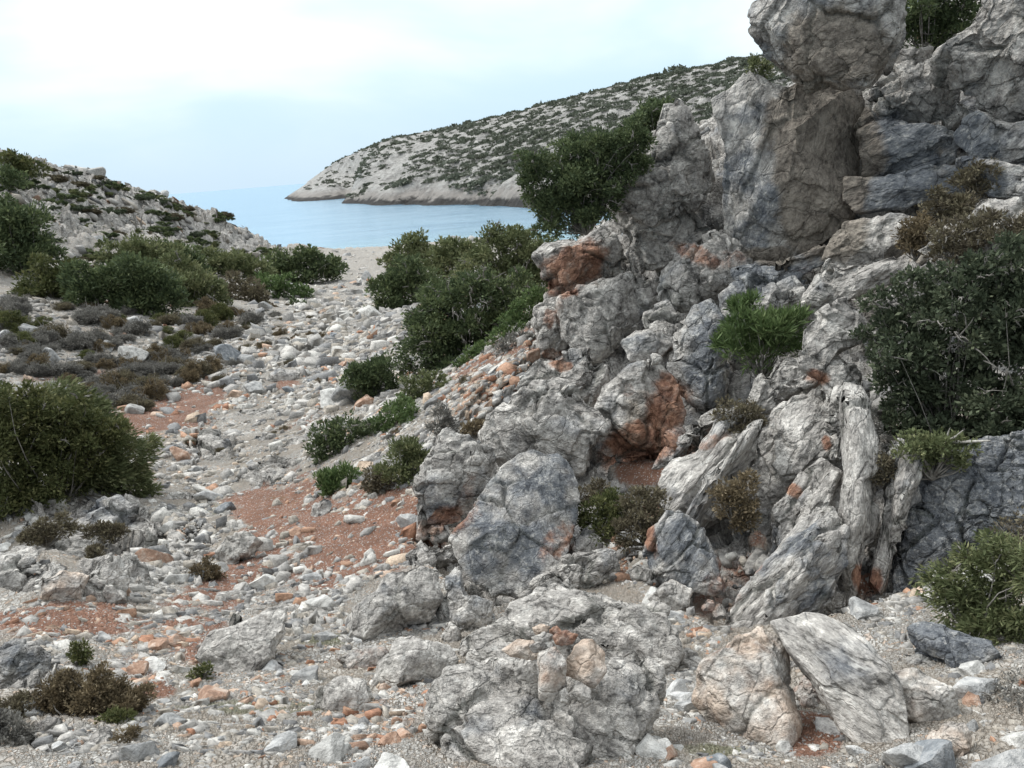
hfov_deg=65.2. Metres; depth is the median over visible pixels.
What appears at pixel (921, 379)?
lentisk shrub
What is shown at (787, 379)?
rock outcrop
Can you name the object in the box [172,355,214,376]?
thyme cushion
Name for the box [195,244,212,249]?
hillside shrub
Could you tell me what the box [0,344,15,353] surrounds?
thyme cushion
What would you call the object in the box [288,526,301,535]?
loose stone
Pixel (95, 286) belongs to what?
lentisk shrub
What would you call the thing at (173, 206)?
hillside shrub
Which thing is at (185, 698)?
loose stone
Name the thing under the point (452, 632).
boulder
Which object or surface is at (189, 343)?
thyme cushion
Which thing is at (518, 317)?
shrub
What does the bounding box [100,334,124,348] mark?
thyme cushion
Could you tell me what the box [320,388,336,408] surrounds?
loose stone
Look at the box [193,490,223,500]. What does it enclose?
loose stone
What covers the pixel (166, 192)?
loose stone
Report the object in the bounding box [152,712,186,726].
loose stone
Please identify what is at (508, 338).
dry shrub
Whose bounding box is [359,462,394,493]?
dry shrub
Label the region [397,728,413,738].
loose stone
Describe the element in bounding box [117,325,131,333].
thyme cushion
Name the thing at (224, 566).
loose stone
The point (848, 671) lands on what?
boulder
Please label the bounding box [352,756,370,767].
loose stone
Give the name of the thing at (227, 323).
thyme cushion
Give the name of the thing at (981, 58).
rock outcrop
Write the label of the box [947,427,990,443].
dead branch
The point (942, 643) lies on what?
boulder
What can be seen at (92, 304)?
thyme cushion
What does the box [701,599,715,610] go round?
boulder
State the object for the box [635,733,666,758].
loose stone
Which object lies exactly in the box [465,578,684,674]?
rock outcrop
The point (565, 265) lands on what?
rock outcrop
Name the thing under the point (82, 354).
thyme cushion
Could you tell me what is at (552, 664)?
cairn stone
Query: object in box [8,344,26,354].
thyme cushion
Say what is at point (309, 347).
thyme cushion
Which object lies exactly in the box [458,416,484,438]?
dry shrub
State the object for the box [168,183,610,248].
sea
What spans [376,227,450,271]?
juniper tree
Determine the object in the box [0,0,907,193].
sky
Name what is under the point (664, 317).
rock outcrop
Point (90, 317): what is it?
thyme cushion
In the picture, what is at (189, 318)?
thyme cushion
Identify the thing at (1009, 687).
dry shrub
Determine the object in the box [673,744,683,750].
loose stone
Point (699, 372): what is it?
rock outcrop
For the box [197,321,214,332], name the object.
thyme cushion
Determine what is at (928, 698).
boulder
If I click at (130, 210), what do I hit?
hillside shrub
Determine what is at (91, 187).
hillside shrub
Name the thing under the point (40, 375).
thyme cushion
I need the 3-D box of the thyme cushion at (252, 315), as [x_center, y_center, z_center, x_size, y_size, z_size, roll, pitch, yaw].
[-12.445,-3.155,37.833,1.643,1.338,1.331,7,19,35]
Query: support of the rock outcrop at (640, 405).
on the ground
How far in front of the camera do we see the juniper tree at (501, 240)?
36.76 m
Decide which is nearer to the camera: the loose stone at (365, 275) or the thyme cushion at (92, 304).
the thyme cushion at (92, 304)
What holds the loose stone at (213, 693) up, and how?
on the rubble
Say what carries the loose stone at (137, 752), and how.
on the rubble
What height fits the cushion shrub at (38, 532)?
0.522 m
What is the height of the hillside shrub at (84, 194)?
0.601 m
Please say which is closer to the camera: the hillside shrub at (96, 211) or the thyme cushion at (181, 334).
the thyme cushion at (181, 334)
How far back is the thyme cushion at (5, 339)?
26.63 m
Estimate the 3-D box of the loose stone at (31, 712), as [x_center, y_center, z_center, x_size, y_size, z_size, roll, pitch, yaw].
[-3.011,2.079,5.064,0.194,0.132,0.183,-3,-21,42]
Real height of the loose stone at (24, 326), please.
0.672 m
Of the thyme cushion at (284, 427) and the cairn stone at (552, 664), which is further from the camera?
the thyme cushion at (284, 427)
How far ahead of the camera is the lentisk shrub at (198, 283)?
42.92 m
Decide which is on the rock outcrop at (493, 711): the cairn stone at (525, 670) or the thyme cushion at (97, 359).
the cairn stone at (525, 670)
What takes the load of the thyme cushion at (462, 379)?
on the ground
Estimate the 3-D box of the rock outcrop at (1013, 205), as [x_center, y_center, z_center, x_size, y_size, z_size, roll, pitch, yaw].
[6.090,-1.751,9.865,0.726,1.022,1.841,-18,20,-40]
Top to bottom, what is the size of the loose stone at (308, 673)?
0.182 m
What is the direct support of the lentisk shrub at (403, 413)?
on the ground
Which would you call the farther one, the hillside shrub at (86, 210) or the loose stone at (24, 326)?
the hillside shrub at (86, 210)
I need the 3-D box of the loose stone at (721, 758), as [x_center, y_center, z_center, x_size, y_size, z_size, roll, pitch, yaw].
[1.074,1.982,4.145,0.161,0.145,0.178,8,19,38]
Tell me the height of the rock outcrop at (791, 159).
3.438 m
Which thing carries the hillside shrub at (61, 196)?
on the ground
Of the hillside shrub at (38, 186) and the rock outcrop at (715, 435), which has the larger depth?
the hillside shrub at (38, 186)
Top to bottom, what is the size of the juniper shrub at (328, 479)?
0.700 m
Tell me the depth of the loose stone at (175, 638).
7.08 m
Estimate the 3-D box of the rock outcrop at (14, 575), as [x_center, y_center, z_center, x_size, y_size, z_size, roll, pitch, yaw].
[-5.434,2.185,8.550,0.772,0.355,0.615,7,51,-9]
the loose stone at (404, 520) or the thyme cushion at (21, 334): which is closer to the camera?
the loose stone at (404, 520)
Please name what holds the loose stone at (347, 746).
on the rubble
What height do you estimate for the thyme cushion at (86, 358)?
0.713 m
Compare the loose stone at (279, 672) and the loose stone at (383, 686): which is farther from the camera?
the loose stone at (279, 672)
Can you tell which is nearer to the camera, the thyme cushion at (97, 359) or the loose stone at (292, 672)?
the loose stone at (292, 672)
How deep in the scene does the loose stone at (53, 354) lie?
26.00 m
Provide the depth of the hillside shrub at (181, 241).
76.61 m
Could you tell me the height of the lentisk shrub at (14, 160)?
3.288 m
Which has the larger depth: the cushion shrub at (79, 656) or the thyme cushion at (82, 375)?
the thyme cushion at (82, 375)
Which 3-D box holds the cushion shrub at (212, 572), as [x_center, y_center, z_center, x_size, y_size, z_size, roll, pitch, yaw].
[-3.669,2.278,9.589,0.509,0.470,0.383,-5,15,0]
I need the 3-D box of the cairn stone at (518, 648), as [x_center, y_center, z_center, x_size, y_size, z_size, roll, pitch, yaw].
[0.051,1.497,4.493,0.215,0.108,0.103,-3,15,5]
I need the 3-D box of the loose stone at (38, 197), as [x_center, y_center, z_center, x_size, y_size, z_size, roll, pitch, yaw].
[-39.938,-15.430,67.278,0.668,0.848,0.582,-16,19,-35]
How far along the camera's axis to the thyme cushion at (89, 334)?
28.57 m
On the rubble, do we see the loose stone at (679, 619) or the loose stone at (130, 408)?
the loose stone at (679, 619)
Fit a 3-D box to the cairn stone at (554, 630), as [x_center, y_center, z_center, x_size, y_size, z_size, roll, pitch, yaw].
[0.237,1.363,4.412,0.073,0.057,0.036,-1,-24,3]
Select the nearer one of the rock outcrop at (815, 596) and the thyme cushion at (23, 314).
the rock outcrop at (815, 596)
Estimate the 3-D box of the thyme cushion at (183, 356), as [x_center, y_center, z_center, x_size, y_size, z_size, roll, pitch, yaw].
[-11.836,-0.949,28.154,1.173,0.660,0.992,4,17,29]
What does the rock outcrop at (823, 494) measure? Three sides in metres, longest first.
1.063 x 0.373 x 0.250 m
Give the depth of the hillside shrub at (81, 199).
70.58 m
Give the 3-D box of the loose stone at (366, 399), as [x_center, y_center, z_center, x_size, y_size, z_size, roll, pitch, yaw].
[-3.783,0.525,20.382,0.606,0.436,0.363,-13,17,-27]
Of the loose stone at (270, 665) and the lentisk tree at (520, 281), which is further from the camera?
the lentisk tree at (520, 281)
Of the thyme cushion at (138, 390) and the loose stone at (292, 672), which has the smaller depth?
the loose stone at (292, 672)
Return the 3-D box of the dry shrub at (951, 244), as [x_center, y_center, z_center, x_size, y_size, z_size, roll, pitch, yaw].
[5.457,-1.729,9.626,0.940,0.822,0.716,2,16,23]
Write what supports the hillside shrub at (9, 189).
on the ground
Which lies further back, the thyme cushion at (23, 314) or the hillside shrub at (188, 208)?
the hillside shrub at (188, 208)
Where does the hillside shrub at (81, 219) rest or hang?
on the ground
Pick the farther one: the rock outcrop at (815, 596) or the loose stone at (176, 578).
the loose stone at (176, 578)
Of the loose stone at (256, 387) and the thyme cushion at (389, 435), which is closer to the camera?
the thyme cushion at (389, 435)
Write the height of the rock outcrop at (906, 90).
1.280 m
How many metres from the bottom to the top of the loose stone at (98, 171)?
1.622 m
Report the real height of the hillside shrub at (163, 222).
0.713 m
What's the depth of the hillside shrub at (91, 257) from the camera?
56.63 m
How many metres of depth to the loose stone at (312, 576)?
9.27 m
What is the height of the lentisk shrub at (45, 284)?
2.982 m
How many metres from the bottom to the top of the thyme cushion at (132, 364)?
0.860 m
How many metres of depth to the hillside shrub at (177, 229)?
82.35 m
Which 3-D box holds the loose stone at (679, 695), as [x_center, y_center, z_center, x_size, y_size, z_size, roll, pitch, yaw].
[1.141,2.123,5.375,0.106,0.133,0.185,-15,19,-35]
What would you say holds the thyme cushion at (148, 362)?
on the ground
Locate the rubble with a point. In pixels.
(324, 356)
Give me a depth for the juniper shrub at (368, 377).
20.70 m
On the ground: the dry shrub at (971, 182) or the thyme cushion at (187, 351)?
the thyme cushion at (187, 351)
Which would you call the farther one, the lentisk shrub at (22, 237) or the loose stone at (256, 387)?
the lentisk shrub at (22, 237)
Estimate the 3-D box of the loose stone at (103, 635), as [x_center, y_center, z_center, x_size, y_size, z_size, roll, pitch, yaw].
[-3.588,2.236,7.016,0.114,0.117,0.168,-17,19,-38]
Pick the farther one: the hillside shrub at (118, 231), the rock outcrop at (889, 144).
the hillside shrub at (118, 231)
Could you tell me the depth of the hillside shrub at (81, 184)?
78.37 m
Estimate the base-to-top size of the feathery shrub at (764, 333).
1.382 m
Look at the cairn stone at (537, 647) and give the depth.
4.32 m
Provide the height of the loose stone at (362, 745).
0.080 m
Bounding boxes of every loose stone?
[0,542,10,552]
[18,323,37,331]
[20,701,50,716]
[24,512,32,521]
[33,195,40,200]
[43,347,60,362]
[46,644,57,648]
[51,741,66,750]
[63,165,86,170]
[69,761,81,767]
[86,167,105,175]
[93,235,107,241]
[97,340,113,351]
[97,631,110,640]
[117,345,149,364]
[117,741,159,762]
[124,403,144,414]
[126,660,148,674]
[127,316,141,321]
[135,548,173,562]
[145,656,165,672]
[148,637,168,650]
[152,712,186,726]
[156,698,170,704]
[157,751,179,767]
[159,521,174,533]
[160,190,168,197]
[164,574,189,583]
[168,633,186,646]
[169,446,191,460]
[180,696,192,700]
[187,467,200,471]
[187,570,204,581]
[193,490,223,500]
[197,520,203,528]
[198,685,229,701]
[206,562,228,572]
[213,502,235,513]
[214,344,241,360]
[237,354,255,363]
[243,381,262,393]
[247,574,277,589]
[257,301,272,308]
[262,659,277,670]
[264,731,296,752]
[274,668,282,676]
[282,386,294,392]
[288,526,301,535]
[288,670,297,675]
[290,665,318,682]
[292,338,307,342]
[300,571,322,580]
[302,679,309,685]
[305,594,337,610]
[308,731,345,763]
[313,631,338,641]
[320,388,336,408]
[331,383,382,402]
[335,598,343,604]
[338,361,346,366]
[342,742,351,756]
[348,723,365,729]
[350,740,368,749]
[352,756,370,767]
[353,637,361,643]
[354,394,373,409]
[357,305,380,315]
[361,271,371,279]
[374,752,409,767]
[378,683,390,689]
[378,731,401,745]
[391,717,402,724]
[396,513,417,527]
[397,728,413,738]
[424,393,441,409]
[478,363,492,370]
[524,348,540,362]
[627,537,643,553]
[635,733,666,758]
[642,586,655,603]
[656,738,670,748]
[663,759,681,767]
[665,744,677,760]
[666,678,687,695]
[667,691,691,700]
[668,610,683,618]
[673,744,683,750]
[674,616,684,623]
[674,700,696,712]
[682,718,696,723]
[690,756,717,767]
[706,753,731,767]
[712,763,726,767]
[775,740,792,751]
[815,717,840,736]
[845,745,869,755]
[848,596,878,619]
[881,743,923,767]
[903,739,955,767]
[953,676,1000,698]
[957,660,985,676]
[961,573,994,585]
[962,691,980,706]
[966,719,978,731]
[971,749,1023,767]
[1002,731,1023,748]
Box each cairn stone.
[502,639,538,660]
[512,658,537,685]
[528,618,541,628]
[529,641,553,652]
[531,631,553,642]
[532,623,549,634]
[537,646,566,701]
[549,626,561,634]
[552,630,577,645]
[559,687,569,704]
[566,639,606,687]
[568,682,591,705]
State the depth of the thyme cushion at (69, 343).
28.20 m
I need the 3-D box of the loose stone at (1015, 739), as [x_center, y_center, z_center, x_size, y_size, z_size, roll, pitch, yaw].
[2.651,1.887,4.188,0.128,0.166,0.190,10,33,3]
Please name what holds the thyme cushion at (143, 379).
on the ground
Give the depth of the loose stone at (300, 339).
31.91 m
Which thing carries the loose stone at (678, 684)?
on the rubble
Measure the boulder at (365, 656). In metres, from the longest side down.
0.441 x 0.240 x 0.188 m
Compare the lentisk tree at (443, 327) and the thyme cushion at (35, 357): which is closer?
the lentisk tree at (443, 327)
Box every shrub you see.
[0,148,53,181]
[0,162,33,191]
[0,187,15,190]
[0,192,70,275]
[0,689,51,717]
[0,706,38,747]
[6,251,89,298]
[14,182,50,190]
[14,508,81,547]
[24,178,40,184]
[26,660,158,719]
[29,185,47,188]
[41,198,68,204]
[47,205,61,210]
[49,174,69,182]
[49,188,61,193]
[51,193,79,199]
[55,250,146,309]
[65,170,82,175]
[65,637,94,666]
[67,189,83,195]
[69,181,90,186]
[70,205,93,211]
[75,197,87,202]
[78,217,89,222]
[78,542,107,559]
[79,192,89,197]
[79,253,103,261]
[80,209,93,212]
[80,519,130,543]
[83,189,98,194]
[84,184,96,190]
[86,249,99,254]
[90,231,120,236]
[92,175,106,179]
[92,208,103,213]
[93,229,186,271]
[94,705,137,724]
[99,207,126,214]
[101,179,116,184]
[102,182,126,188]
[102,250,195,316]
[109,723,142,743]
[113,230,126,235]
[114,206,135,213]
[132,194,154,200]
[144,209,162,213]
[144,225,174,232]
[151,210,170,215]
[154,221,172,225]
[155,198,171,205]
[158,247,233,307]
[160,216,178,221]
[160,236,213,272]
[161,232,174,236]
[162,226,182,231]
[164,203,183,208]
[171,212,184,220]
[173,206,182,211]
[173,239,188,243]
[182,206,195,210]
[182,236,203,241]
[184,660,215,680]
[188,555,227,580]
[189,231,206,237]
[195,240,211,245]
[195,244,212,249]
[199,230,217,233]
[199,244,277,280]
[208,231,220,238]
[211,241,220,247]
[214,215,235,221]
[217,211,233,217]
[221,270,270,302]
[252,247,272,252]
[252,270,314,299]
[258,243,349,283]
[288,295,306,304]
[300,408,384,464]
[311,459,363,497]
[324,252,348,270]
[336,349,401,400]
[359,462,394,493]
[368,391,420,433]
[371,435,430,489]
[395,368,451,404]
[424,399,460,434]
[451,339,490,367]
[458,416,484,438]
[484,285,545,347]
[491,330,535,357]
[576,485,635,546]
[578,477,610,506]
[609,484,672,556]
[705,286,815,378]
[705,467,763,535]
[708,394,768,437]
[744,53,774,78]
[831,399,888,444]
[847,228,1023,455]
[866,450,897,488]
[889,427,983,480]
[890,209,948,261]
[908,525,1023,646]
[915,183,980,223]
[921,205,1012,270]
[943,156,1004,203]
[978,663,1023,713]
[989,505,1023,556]
[997,209,1023,248]
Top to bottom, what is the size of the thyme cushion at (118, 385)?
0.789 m
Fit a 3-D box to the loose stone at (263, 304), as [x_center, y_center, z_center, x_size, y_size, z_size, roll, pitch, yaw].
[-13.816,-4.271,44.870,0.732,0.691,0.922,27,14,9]
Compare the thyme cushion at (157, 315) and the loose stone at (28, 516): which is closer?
the loose stone at (28, 516)
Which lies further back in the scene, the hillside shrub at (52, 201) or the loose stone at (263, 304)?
the hillside shrub at (52, 201)
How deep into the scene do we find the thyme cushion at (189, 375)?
25.15 m
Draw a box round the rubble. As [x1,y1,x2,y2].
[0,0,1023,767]
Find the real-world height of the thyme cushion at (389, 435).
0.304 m
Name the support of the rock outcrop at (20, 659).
on the ground
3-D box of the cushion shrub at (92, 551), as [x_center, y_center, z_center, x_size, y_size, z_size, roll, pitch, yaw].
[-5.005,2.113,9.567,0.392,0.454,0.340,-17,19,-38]
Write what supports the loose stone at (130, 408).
on the ground
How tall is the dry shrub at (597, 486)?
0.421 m
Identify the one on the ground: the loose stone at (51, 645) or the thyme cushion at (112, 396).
the thyme cushion at (112, 396)
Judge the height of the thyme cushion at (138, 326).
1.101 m
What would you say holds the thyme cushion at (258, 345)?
on the ground
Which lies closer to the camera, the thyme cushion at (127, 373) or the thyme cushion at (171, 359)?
the thyme cushion at (127, 373)
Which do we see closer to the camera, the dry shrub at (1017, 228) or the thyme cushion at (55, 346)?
the dry shrub at (1017, 228)
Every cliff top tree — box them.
[511,109,658,240]
[622,95,674,134]
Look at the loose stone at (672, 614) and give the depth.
7.01 m
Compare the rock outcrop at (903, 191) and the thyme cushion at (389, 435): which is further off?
the thyme cushion at (389, 435)
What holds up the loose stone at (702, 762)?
on the rubble
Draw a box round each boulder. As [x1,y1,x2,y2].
[39,570,88,600]
[83,562,129,603]
[194,555,202,561]
[215,531,262,564]
[252,432,275,440]
[265,368,300,381]
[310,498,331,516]
[314,676,373,710]
[336,645,388,668]
[344,565,443,640]
[372,636,458,686]
[436,566,492,629]
[440,619,463,642]
[448,449,580,599]
[457,631,473,656]
[568,524,603,554]
[621,328,671,362]
[628,564,651,584]
[648,579,692,610]
[679,648,701,667]
[691,626,802,747]
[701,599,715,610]
[747,0,906,94]
[770,612,908,743]
[790,660,796,668]
[793,676,819,708]
[797,297,875,380]
[821,213,921,267]
[895,667,961,722]
[905,653,936,666]
[906,621,1001,667]
[927,722,971,758]
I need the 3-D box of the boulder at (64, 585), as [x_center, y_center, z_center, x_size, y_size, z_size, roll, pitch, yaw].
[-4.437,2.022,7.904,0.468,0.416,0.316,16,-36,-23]
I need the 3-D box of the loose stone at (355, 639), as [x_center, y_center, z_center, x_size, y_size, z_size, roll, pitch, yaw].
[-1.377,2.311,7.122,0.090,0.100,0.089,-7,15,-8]
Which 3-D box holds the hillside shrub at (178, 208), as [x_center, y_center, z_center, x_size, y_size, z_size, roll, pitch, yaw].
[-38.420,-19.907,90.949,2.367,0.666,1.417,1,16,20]
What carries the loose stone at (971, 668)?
on the rubble
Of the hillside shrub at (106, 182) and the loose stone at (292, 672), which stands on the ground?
the hillside shrub at (106, 182)
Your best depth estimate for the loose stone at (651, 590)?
7.52 m
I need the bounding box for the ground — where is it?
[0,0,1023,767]
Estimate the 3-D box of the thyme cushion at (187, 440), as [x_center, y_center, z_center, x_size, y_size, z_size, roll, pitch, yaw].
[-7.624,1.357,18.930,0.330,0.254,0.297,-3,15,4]
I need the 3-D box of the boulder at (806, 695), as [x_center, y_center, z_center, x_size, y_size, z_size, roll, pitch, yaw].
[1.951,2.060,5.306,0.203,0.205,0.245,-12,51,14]
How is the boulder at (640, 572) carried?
on the ground
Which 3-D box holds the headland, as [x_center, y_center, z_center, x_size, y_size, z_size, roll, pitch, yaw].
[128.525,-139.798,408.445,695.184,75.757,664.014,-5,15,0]
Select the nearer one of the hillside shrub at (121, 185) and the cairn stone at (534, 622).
the cairn stone at (534, 622)
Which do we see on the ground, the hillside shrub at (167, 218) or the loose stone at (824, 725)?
the hillside shrub at (167, 218)
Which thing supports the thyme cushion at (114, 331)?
on the ground
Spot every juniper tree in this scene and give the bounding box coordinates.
[0,378,134,521]
[37,374,166,497]
[363,252,448,309]
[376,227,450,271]
[420,235,490,280]
[449,219,559,290]
[902,0,981,52]
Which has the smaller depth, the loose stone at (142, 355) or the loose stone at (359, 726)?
the loose stone at (359, 726)
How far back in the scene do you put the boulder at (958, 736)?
4.13 m
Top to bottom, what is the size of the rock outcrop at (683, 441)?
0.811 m
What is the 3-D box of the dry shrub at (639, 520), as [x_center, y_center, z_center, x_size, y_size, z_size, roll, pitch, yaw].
[1.475,1.528,9.109,0.652,0.741,0.806,2,16,23]
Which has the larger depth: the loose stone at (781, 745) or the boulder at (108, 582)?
the boulder at (108, 582)
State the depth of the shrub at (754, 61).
13.32 m
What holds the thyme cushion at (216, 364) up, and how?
on the ground
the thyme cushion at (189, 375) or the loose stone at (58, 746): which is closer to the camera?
the loose stone at (58, 746)
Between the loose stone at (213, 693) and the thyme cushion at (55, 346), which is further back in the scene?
the thyme cushion at (55, 346)
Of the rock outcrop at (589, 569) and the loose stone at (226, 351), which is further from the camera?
the loose stone at (226, 351)
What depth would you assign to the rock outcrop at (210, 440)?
18.49 m
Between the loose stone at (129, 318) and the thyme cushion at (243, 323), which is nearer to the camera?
the loose stone at (129, 318)
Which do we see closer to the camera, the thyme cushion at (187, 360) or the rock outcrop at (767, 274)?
the rock outcrop at (767, 274)
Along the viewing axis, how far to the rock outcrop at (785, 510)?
8.52 m
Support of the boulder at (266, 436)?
on the ground
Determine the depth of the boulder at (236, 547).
10.49 m
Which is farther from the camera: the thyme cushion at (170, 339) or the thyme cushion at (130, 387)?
the thyme cushion at (170, 339)
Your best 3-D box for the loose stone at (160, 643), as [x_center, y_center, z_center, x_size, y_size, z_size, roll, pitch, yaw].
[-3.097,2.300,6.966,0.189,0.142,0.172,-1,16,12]
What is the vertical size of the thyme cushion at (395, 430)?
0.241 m
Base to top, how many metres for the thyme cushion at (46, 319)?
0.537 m
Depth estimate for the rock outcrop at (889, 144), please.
12.82 m
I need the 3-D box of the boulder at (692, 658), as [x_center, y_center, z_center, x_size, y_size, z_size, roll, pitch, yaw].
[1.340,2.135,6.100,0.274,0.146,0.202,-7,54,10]
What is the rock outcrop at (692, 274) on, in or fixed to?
on the ground
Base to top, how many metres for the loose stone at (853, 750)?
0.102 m
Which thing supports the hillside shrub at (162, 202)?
on the ground
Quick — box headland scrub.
[303,54,791,197]
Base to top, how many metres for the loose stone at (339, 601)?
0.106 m
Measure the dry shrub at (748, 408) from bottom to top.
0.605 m
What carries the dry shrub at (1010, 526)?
on the ground
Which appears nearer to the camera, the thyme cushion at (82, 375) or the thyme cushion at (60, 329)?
the thyme cushion at (82, 375)
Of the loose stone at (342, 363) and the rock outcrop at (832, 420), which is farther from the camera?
the loose stone at (342, 363)
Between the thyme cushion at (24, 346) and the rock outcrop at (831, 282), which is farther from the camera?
the thyme cushion at (24, 346)
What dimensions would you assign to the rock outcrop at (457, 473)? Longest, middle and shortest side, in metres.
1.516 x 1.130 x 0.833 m
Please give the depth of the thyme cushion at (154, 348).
27.87 m
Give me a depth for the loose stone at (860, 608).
6.50 m
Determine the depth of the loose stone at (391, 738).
4.54 m
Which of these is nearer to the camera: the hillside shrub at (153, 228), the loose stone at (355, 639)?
the loose stone at (355, 639)
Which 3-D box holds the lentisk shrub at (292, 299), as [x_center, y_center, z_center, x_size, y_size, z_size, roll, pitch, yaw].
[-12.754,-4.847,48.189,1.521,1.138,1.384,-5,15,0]
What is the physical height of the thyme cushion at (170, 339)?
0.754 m
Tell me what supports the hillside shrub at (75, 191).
on the ground
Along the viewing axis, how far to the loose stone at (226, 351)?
28.15 m
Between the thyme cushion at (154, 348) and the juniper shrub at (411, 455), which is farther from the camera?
the thyme cushion at (154, 348)
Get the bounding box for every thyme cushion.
[0,292,29,306]
[0,297,33,315]
[0,310,35,324]
[0,330,19,346]
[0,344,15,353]
[0,354,31,367]
[0,362,9,373]
[2,322,20,332]
[6,339,30,347]
[6,358,27,373]
[8,330,36,345]
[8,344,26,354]
[14,338,38,351]
[16,347,44,359]
[18,324,59,344]
[18,359,49,375]
[21,312,32,323]
[21,332,48,345]
[22,339,61,353]
[22,352,50,367]
[32,372,45,376]
[33,315,52,326]
[33,318,72,340]
[43,359,83,378]
[49,297,76,310]
[56,328,95,351]
[58,372,81,381]
[64,325,96,348]
[67,359,93,371]
[68,302,106,325]
[70,298,110,315]
[70,370,88,379]
[75,349,94,357]
[80,301,96,306]
[80,327,110,341]
[80,368,92,377]
[81,381,95,390]
[82,346,106,361]
[82,372,104,384]
[83,365,97,372]
[85,381,116,395]
[87,351,116,363]
[90,303,121,323]
[91,339,115,352]
[91,357,119,369]
[98,371,139,386]
[98,384,120,407]
[100,314,128,329]
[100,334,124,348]
[100,361,140,384]
[108,326,122,334]
[108,375,135,393]
[112,391,141,407]
[113,352,141,366]
[113,353,120,363]
[114,332,136,341]
[115,356,136,372]
[115,378,144,394]
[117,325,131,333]
[117,360,151,373]
[119,304,137,315]
[119,313,152,334]
[121,386,141,396]
[121,388,148,398]
[129,394,156,410]
[131,365,162,385]
[134,377,181,399]
[135,364,154,376]
[143,342,171,361]
[144,360,168,374]
[144,360,183,376]
[146,342,185,362]
[148,374,175,386]
[149,312,164,319]
[150,320,162,326]
[155,352,185,371]
[156,308,182,325]
[162,325,174,333]
[162,334,182,348]
[170,370,185,386]
[172,349,188,362]
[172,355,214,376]
[175,329,193,339]
[177,331,207,350]
[177,347,191,356]
[178,313,203,324]
[178,359,203,382]
[182,439,195,445]
[183,321,209,334]
[184,357,196,364]
[188,295,216,314]
[189,342,212,353]
[192,308,220,325]
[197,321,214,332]
[202,353,224,371]
[206,335,224,346]
[209,323,245,339]
[210,302,236,320]
[211,375,223,381]
[217,320,239,328]
[224,359,240,365]
[233,306,244,315]
[234,307,264,325]
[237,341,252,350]
[240,324,250,329]
[241,321,256,325]
[253,341,263,348]
[272,328,287,335]
[277,425,292,429]
[298,341,314,350]
[319,325,327,330]
[383,430,394,439]
[390,427,402,433]
[459,373,470,384]
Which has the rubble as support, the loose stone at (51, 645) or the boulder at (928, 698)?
the loose stone at (51, 645)
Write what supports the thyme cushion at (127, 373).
on the ground
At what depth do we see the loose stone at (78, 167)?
91.25 m
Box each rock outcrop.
[0,552,35,592]
[0,638,52,688]
[23,494,166,550]
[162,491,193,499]
[194,606,287,672]
[197,428,230,454]
[235,404,275,415]
[237,453,297,481]
[284,436,308,446]
[398,543,457,570]
[412,427,496,544]
[423,654,666,767]
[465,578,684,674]
[478,377,611,477]
[516,347,609,407]
[529,548,618,589]
[531,224,626,299]
[531,296,568,359]
[556,271,658,366]
[591,353,685,462]
[606,203,711,274]
[611,98,714,229]
[642,299,681,369]
[642,510,724,597]
[651,407,727,469]
[656,229,752,313]
[658,426,757,528]
[666,298,731,413]
[686,419,762,527]
[695,406,747,460]
[711,70,864,262]
[718,266,809,371]
[724,510,849,627]
[730,244,825,283]
[745,356,819,426]
[748,389,836,509]
[757,275,808,327]
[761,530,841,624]
[766,506,835,558]
[768,457,843,556]
[798,470,840,520]
[800,256,919,312]
[820,355,861,402]
[823,385,841,461]
[838,382,879,605]
[842,164,967,214]
[853,107,959,176]
[866,46,964,131]
[868,438,921,595]
[883,257,964,315]
[888,449,922,543]
[890,429,1023,593]
[918,196,1023,269]
[929,0,1023,122]
[952,100,1023,165]
[955,156,1023,206]
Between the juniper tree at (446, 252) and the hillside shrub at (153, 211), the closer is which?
the juniper tree at (446, 252)
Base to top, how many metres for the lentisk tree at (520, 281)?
2.203 m
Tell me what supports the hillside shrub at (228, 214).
on the ground
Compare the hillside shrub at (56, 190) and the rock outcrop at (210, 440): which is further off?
the hillside shrub at (56, 190)
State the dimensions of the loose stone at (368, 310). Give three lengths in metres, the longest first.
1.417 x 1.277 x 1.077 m
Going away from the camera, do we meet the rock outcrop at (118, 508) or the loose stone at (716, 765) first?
the loose stone at (716, 765)
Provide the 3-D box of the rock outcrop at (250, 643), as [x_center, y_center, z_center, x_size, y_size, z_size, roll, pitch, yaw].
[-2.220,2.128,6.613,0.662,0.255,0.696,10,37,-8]
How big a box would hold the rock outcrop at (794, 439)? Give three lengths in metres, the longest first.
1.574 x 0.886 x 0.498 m
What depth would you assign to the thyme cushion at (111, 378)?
24.22 m
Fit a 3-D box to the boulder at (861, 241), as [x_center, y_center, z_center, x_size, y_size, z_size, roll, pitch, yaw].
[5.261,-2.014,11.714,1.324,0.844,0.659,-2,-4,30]
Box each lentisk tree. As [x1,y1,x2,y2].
[391,269,508,377]
[457,262,547,331]
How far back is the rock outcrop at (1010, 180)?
11.01 m
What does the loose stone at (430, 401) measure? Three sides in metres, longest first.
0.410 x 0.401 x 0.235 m
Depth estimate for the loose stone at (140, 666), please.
6.31 m
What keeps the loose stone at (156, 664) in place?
on the rubble
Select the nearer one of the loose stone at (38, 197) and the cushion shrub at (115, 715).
the cushion shrub at (115, 715)
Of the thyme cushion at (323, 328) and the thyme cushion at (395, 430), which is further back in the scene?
the thyme cushion at (323, 328)
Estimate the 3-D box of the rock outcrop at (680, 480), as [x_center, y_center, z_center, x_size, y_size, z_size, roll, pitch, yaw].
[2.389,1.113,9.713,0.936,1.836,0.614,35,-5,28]
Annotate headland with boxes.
[284,56,790,207]

